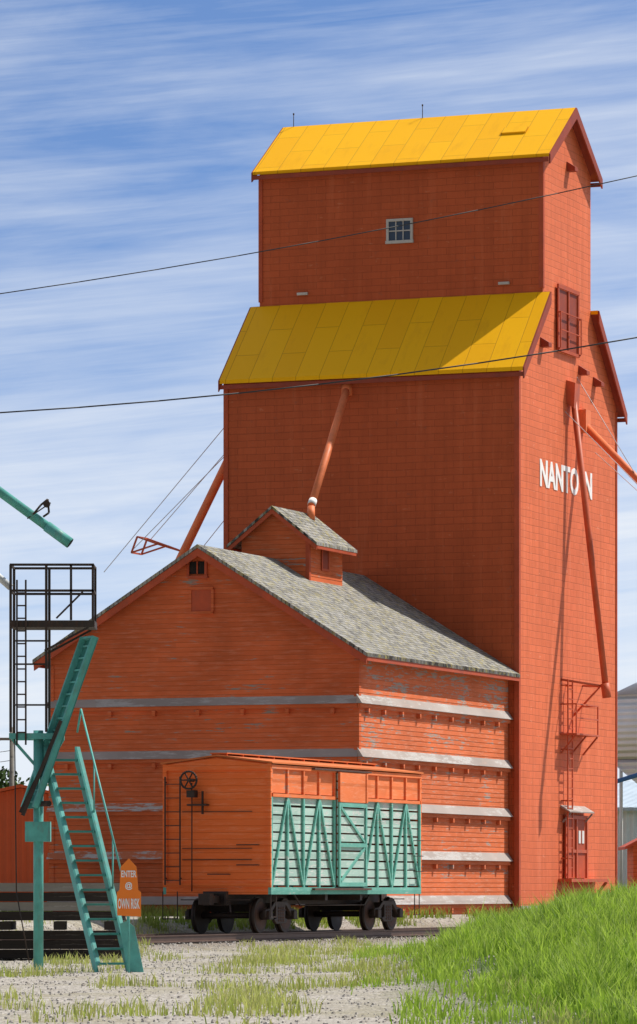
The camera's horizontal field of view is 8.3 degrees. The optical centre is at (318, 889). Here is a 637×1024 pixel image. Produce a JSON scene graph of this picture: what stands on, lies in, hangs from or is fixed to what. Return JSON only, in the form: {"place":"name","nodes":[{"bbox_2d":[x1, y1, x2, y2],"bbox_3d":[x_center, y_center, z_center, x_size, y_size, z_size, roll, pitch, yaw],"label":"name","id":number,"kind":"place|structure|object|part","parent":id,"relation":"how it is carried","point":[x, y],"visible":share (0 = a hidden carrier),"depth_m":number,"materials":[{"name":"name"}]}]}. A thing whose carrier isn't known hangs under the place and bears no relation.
{"place":"outdoors","nodes":[
{"label":"outdoors","id":0,"kind":"place"},
{"bbox_2d":[0,486,72,589],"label":"loading spout","id":1,"kind":"object","parent":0,"point":[57,533],"visible":1,"depth_m":74.99,"materials":[{"name":"teal paint"}]},
{"bbox_2d":[0,914,590,1023],"bbox_3d":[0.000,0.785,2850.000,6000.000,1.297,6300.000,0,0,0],"label":"ground","id":2,"kind":"structure","parent":0,"point":[376,996],"depth_m":61.20,"materials":[{"name":"grey gravel"}]},
{"bbox_2d":[0,727,13,786],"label":"utility pole","id":3,"kind":"object","parent":2,"relation":"on","point":[11,768],"visible":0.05,"depth_m":199.91,"materials":[{"name":"grey wood"}]},
{"bbox_2d":[0,784,48,901],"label":"red shed","id":4,"kind":"structure","parent":2,"relation":"on","point":[7,847],"depth_m":172.00,"materials":[{"name":"orange"}]},
{"bbox_2d":[0,766,48,788],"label":"tree","id":5,"kind":"object","parent":2,"relation":"on","point":[3,778],"visible":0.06,"depth_m":250.08,"materials":[{"name":"green plant"}]},
{"bbox_2d":[0,950,118,958],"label":"railway tie","id":6,"kind":"object","parent":2,"relation":"on","point":[13,954],"visible":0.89,"depth_m":87.48,"materials":[{"name":"black wood"}]},
{"bbox_2d":[0,940,119,948],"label":"railway tie","id":7,"kind":"object","parent":6,"relation":"on","point":[48,944],"visible":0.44,"depth_m":87.49,"materials":[{"name":"black wood"}]},
{"bbox_2d":[0,931,117,939],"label":"railway tie","id":8,"kind":"object","parent":7,"relation":"on","point":[47,935],"visible":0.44,"depth_m":87.51,"materials":[{"name":"black wood"}]},
{"bbox_2d":[9,563,143,971],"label":"loading platform","id":9,"kind":"structure","parent":2,"relation":"on","point":[43,775],"depth_m":74.86,"materials":[{"name":"teal paint"}]},
{"bbox_2d":[43,949,121,955],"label":"railway tie","id":10,"kind":"object","parent":2,"relation":"on","point":[67,949],"visible":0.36,"depth_m":88.28,"materials":[{"name":"black wood"}]},
{"bbox_2d":[117,859,140,972],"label":"warning sign","id":11,"kind":"object","parent":2,"relation":"on","point":[128,898],"visible":0.99,"depth_m":72.60,"materials":[{"name":"orange metal"}]},
{"bbox_2d":[1,917,473,954],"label":"ballast","id":12,"kind":"structure","parent":2,"relation":"on","point":[235,942],"depth_m":105.07,"materials":[{"name":"gravel"}]},
{"bbox_2d":[0,903,528,931],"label":"weeds","id":13,"kind":"object","parent":2,"relation":"on","point":[149,912],"visible":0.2,"depth_m":119.62,"materials":[{"name":"green plant"}]},
{"bbox_2d":[32,506,519,915],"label":"grain annex","id":14,"kind":"object","parent":2,"relation":"on","point":[273,631],"visible":0.72,"depth_m":124.69,"materials":[{"name":"wood"}]},
{"bbox_2d":[136,927,458,944],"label":"railway track","id":15,"kind":"structure","parent":2,"relation":"on","point":[193,938],"depth_m":107.75,"materials":[{"name":"metal"}]},
{"bbox_2d":[160,753,423,933],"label":"stock car","id":16,"kind":"object","parent":15,"relation":"on","point":[242,833],"visible":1,"depth_m":106.80,"materials":[{"name":"orange painted wood"},{"name":"teal painted wood"},{"name":"black iron"}]},
{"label":"door","id":17,"kind":"part","parent":16,"relation":"part of","materials":[{"name":"wood"}]},
{"bbox_2d":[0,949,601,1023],"bbox_3d":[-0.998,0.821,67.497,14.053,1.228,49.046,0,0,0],"label":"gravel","id":18,"kind":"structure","parent":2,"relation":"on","point":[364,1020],"depth_m":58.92,"materials":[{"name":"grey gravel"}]},
{"bbox_2d":[0,916,636,1023],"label":"dry grass","id":19,"kind":"structure","parent":2,"relation":"on","point":[265,998],"depth_m":62.53,"materials":[{"name":"plant"}]},
{"bbox_2d":[104,104,636,910],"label":"grain elevator","id":20,"kind":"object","parent":2,"relation":"on","point":[476,504],"visible":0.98,"depth_m":136.92,"materials":[{"name":"red wood"}]},
{"bbox_2d":[385,218,413,243],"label":"window","id":21,"kind":"structure","parent":20,"relation":"in","point":[401,234],"depth_m":137.72,"materials":[{"name":"white glass"}]},
{"bbox_2d":[557,283,581,357],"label":"window","id":22,"kind":"structure","parent":20,"relation":"in","point":[568,304],"depth_m":138.13,"materials":[{"name":"red wood"}]},
{"bbox_2d":[558,805,608,895],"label":"door","id":23,"kind":"structure","parent":20,"relation":"in","point":[580,823],"depth_m":138.91,"materials":[{"name":"red wood"}]},
{"bbox_2d":[294,870,636,1023],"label":"grass","id":24,"kind":"structure","parent":2,"relation":"on","point":[583,946],"depth_m":57.87,"materials":[{"name":"green plant"}]},
{"bbox_2d":[617,682,636,890],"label":"grain bin","id":25,"kind":"object","parent":2,"relation":"on","point":[627,731],"visible":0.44,"depth_m":174.79,"materials":[{"name":"white metal"}]},
{"bbox_2d":[617,781,636,886],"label":"steel building","id":26,"kind":"structure","parent":2,"relation":"on","point":[629,811],"depth_m":186.00,"materials":[{"name":"white metal"}]},
{"bbox_2d":[618,838,636,888],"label":"red hut","id":27,"kind":"object","parent":2,"relation":"on","point":[631,847],"visible":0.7,"depth_m":150.39,"materials":[{"name":"red wood"}]},
{"bbox_2d":[0,337,636,412],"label":"overhead wire","id":28,"kind":"object","parent":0,"point":[320,383],"visible":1,"depth_m":94.99,"materials":[{"name":"black metal"}]},
{"bbox_2d":[0,175,636,293],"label":"overhead wire","id":29,"kind":"object","parent":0,"point":[320,240],"visible":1,"depth_m":94.99,"materials":[{"name":"black metal"}]},
{"bbox_2d":[0,0,636,790],"label":"sky","id":30,"kind":"structure","parent":0,"point":[133,133],"materials":[{"name":"blue"}]},
{"bbox_2d":[617,773,636,782],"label":"auger tube","id":31,"kind":"object","parent":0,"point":[626,778],"depth_m":167.92,"materials":[{"name":"blue paint"}]},
{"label":"railway tie","id":32,"kind":"object","parent":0,"visible":0},
{"bbox_2d":[0,921,15,929],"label":"railway tie","id":33,"kind":"object","parent":32,"relation":"on","point":[7,925],"visible":1,"depth_m":87.38,"materials":[{"name":"black wood"}]},
{"bbox_2d":[54,921,66,929],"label":"railway tie","id":34,"kind":"object","parent":32,"relation":"on","point":[60,925],"visible":1,"depth_m":87.38,"materials":[{"name":"black wood"}]},
{"bbox_2d":[104,921,115,929],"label":"railway tie","id":35,"kind":"object","parent":32,"relation":"on","point":[109,925],"visible":0.71,"depth_m":87.38,"materials":[{"name":"black wood"}]},
{"bbox_2d":[0,912,122,919],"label":"railway tie","id":36,"kind":"object","parent":35,"relation":"on","point":[46,915],"visible":0.56,"depth_m":87.48,"materials":[{"name":"black wood"}]},
{"bbox_2d":[0,902,110,910],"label":"railway tie","id":37,"kind":"object","parent":36,"relation":"on","point":[47,906],"visible":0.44,"depth_m":87.50,"materials":[{"name":"brown wood"}]},
{"bbox_2d":[0,893,116,900],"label":"railway tie","id":38,"kind":"object","parent":37,"relation":"on","point":[55,897],"visible":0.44,"depth_m":87.49,"materials":[{"name":"brown wood"}]},
{"bbox_2d":[0,883,119,891],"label":"railway tie","id":39,"kind":"object","parent":38,"relation":"on","point":[47,887],"visible":0.58,"depth_m":87.51,"materials":[{"name":"brown wood"}]},
{"bbox_2d":[11,911,125,919],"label":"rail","id":40,"kind":"object","parent":35,"relation":"on","point":[68,911],"visible":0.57,"depth_m":88.52,"materials":[{"name":"metal"}]}
]}

